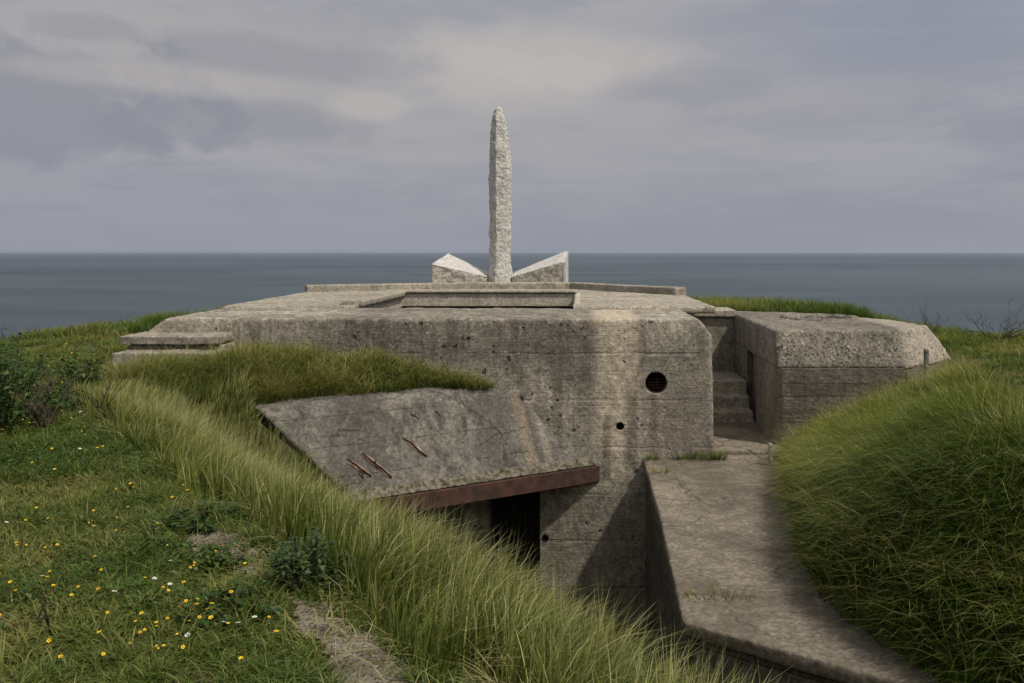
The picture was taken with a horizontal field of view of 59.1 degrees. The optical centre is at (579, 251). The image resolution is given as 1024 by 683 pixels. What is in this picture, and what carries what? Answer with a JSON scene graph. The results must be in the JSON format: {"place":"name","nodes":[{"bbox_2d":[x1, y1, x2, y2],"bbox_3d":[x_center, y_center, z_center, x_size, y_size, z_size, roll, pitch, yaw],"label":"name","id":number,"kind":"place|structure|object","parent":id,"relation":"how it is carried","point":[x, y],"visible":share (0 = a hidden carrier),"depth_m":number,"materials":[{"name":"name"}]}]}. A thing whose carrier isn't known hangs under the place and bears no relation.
{"place":"outdoors","nodes":[
{"label":"outdoors","id":0,"kind":"place"},
{"bbox_2d":[153,490,426,682],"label":"path","id":1,"kind":"structure","parent":0,"point":[373,658],"depth_m":3.70,"materials":[{"name":"soil"}]},
{"bbox_2d":[52,348,815,682],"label":"bank grass","id":2,"kind":"structure","parent":0,"point":[464,602],"depth_m":4.58,"materials":[{"name":"green plant"}]},
{"bbox_2d":[0,253,1023,338],"bbox_3d":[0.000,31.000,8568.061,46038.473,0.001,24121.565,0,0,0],"label":"sea","id":3,"kind":"structure","parent":0,"point":[42,290],"depth_m":1033.35,"materials":[{"name":"liquid"}]},
{"bbox_2d":[0,311,1023,682],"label":"ground","id":4,"kind":"structure","parent":0,"point":[832,599],"depth_m":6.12,"materials":[{"name":"green plant"}]},
{"bbox_2d":[0,349,45,397],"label":"bush","id":5,"kind":"object","parent":4,"relation":"on","point":[22,386],"visible":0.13,"depth_m":9.99,"materials":[{"name":"green plant"}]},
{"bbox_2d":[0,328,81,434],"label":"bush","id":6,"kind":"object","parent":4,"relation":"on","point":[6,405],"visible":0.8,"depth_m":8.06,"materials":[{"name":"green plant"}]},
{"bbox_2d":[36,588,46,626],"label":"dry stalk","id":7,"kind":"object","parent":4,"relation":"on","point":[38,616],"visible":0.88,"depth_m":3.79,"materials":[{"name":"plant"}]},
{"bbox_2d":[4,361,82,429],"bbox_3d":[-4.710,1.295,7.872,0.552,0.632,0.563,0,0,0],"label":"bush","id":8,"kind":"object","parent":4,"relation":"on","point":[44,421],"visible":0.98,"depth_m":7.93,"materials":[{"name":"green plant"}]},
{"bbox_2d":[38,593,51,633],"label":"dry stalk","id":9,"kind":"object","parent":4,"relation":"on","point":[47,621],"visible":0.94,"depth_m":3.68,"materials":[{"name":"plant"}]},
{"bbox_2d":[36,390,99,411],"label":"leafy weed","id":10,"kind":"object","parent":4,"relation":"on","point":[73,405],"visible":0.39,"depth_m":8.87,"materials":[{"name":"green plant"}]},
{"bbox_2d":[51,346,105,386],"bbox_3d":[-6.041,1.424,10.890,0.674,0.598,0.590,0,0,0],"label":"leafy weed","id":11,"kind":"object","parent":4,"relation":"on","point":[81,365],"visible":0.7,"depth_m":10.81,"materials":[{"name":"green plant"}]},
{"bbox_2d":[86,382,125,419],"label":"dead plant","id":12,"kind":"object","parent":4,"relation":"on","point":[98,410],"visible":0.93,"depth_m":8.48,"materials":[{"name":"plant"}]},
{"bbox_2d":[112,332,234,365],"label":"concrete steps","id":13,"kind":"structure","parent":4,"relation":"on","point":[159,341],"depth_m":12.98,"materials":[{"name":"grey concrete"}]},
{"bbox_2d":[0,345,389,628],"bbox_3d":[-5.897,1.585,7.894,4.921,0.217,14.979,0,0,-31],"label":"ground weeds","id":14,"kind":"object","parent":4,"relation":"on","point":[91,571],"visible":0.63,"depth_m":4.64,"materials":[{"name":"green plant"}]},
{"bbox_2d":[152,498,248,534],"bbox_3d":[-2.163,1.530,5.149,0.518,0.162,0.450,0,0,0],"label":"leafy weed","id":15,"kind":"object","parent":4,"relation":"on","point":[203,509],"visible":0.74,"depth_m":5.14,"materials":[{"name":"green plant"}]},
{"bbox_2d":[157,538,254,576],"bbox_3d":[-1.859,1.546,4.499,0.412,0.195,0.373,0,0,-43],"label":"leafy weed","id":16,"kind":"object","parent":4,"relation":"on","point":[208,555],"visible":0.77,"depth_m":4.50,"materials":[{"name":"green plant"}]},
{"bbox_2d":[172,579,285,633],"bbox_3d":[-1.496,1.530,3.880,0.454,0.187,0.444,0,0,0],"label":"leafy weed","id":17,"kind":"object","parent":4,"relation":"on","point":[240,603],"visible":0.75,"depth_m":3.86,"materials":[{"name":"green plant"}]},
{"bbox_2d":[264,526,355,597],"bbox_3d":[-1.286,1.480,4.253,0.442,0.375,0.383,0,0,0],"label":"nettle","id":18,"kind":"object","parent":4,"relation":"on","point":[293,567],"visible":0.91,"depth_m":4.20,"materials":[{"name":"green plant"}]},
{"bbox_2d":[148,282,780,625],"bbox_3d":[-1.714,3.301,18.888,9.841,5.021,15.392,0,0,0],"label":"bunker","id":19,"kind":"object","parent":4,"relation":"on","point":[573,417],"visible":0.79,"depth_m":13.48,"materials":[{"name":"concrete"}]},
{"bbox_2d":[90,332,503,409],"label":"shelf grass","id":20,"kind":"structure","parent":19,"relation":"on","point":[272,370],"depth_m":12.43,"materials":[{"name":"green plant"}]},
{"bbox_2d":[431,107,567,282],"bbox_3d":[-2.154,-1.464,24.592,3.662,4.962,1.023,0,0,0],"label":"memorial","id":21,"kind":"object","parent":19,"relation":"on","point":[448,268],"visible":0.9,"depth_m":24.37,"materials":[{"name":"stone"}]},
{"bbox_2d":[643,454,939,682],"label":"concrete platform","id":22,"kind":"structure","parent":4,"relation":"on","point":[704,527],"depth_m":8.57,"materials":[{"name":"grey concrete"}]},
{"bbox_2d":[643,450,662,459],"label":"grass tuft","id":23,"kind":"object","parent":22,"relation":"on","point":[650,458],"visible":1,"depth_m":13.36,"materials":[{"name":"green plant"}]},
{"bbox_2d":[648,466,669,473],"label":"grass tuft","id":24,"kind":"object","parent":22,"relation":"on","point":[655,471],"visible":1,"depth_m":12.56,"materials":[{"name":"green plant"}]},
{"bbox_2d":[672,451,698,459],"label":"grass tuft","id":25,"kind":"object","parent":22,"relation":"on","point":[686,458],"visible":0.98,"depth_m":13.38,"materials":[{"name":"green plant"}]},
{"bbox_2d":[694,447,733,460],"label":"grass tuft","id":26,"kind":"object","parent":22,"relation":"on","point":[715,457],"visible":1,"depth_m":13.35,"materials":[{"name":"green plant"}]},
{"bbox_2d":[676,580,758,600],"bbox_3d":[1.225,3.033,8.057,0.820,0.115,0.457,0,0,9],"label":"grass tuft","id":27,"kind":"object","parent":22,"relation":"on","point":[733,596],"visible":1,"depth_m":8.06,"materials":[{"name":"green plant"}]},
{"bbox_2d":[768,443,772,465],"bbox_3d":[2.762,2.964,13.050,0.065,0.370,0.084,0,0,0],"label":"post","id":28,"kind":"object","parent":22,"relation":"on","point":[770,446],"visible":0.73,"depth_m":13.02,"materials":[{"name":"concrete"}]},
{"bbox_2d":[734,311,950,444],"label":"gun pit block","id":29,"kind":"structure","parent":4,"relation":"on","point":[788,365],"depth_m":14.16,"materials":[{"name":"concrete"}]},
{"bbox_2d":[753,354,755,421],"bbox_3d":[3.295,2.450,16.175,0.210,1.500,0.950,0,0,0],"label":"door panel","id":30,"kind":"structure","parent":29,"relation":"in","point":[754,357],"depth_m":16.45,"materials":[{"name":"concrete"}]},
{"bbox_2d":[740,344,1023,682],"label":"mound grass","id":31,"kind":"structure","parent":4,"relation":"on","point":[875,476],"depth_m":7.49,"materials":[{"name":"green plant"}]},
{"bbox_2d":[893,304,949,333],"bbox_3d":[6.838,1.381,17.895,1.140,0.832,0.907,0,0,-37],"label":"bare shrub","id":32,"kind":"object","parent":4,"relation":"on","point":[926,320],"visible":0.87,"depth_m":17.80,"materials":[{"name":"plant"}]},
{"bbox_2d":[923,348,928,375],"bbox_3d":[5.332,1.879,13.860,0.079,0.770,0.094,0,0,0],"label":"post","id":33,"kind":"object","parent":4,"relation":"on","point":[926,357],"visible":0.45,"depth_m":13.83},
{"bbox_2d":[950,297,1023,341],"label":"bare shrub","id":34,"kind":"object","parent":4,"relation":"on","point":[1007,333],"visible":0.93,"depth_m":17.09,"materials":[{"name":"plant"}]},
{"bbox_2d":[0,292,1023,399],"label":"cliff grass","id":35,"kind":"structure","parent":0,"point":[952,338],"depth_m":16.51,"materials":[{"name":"green plant"}]},
{"bbox_2d":[0,0,1023,252],"label":"sky","id":36,"kind":"structure","parent":0,"point":[127,126],"materials":[{"name":"grey"}]}
]}

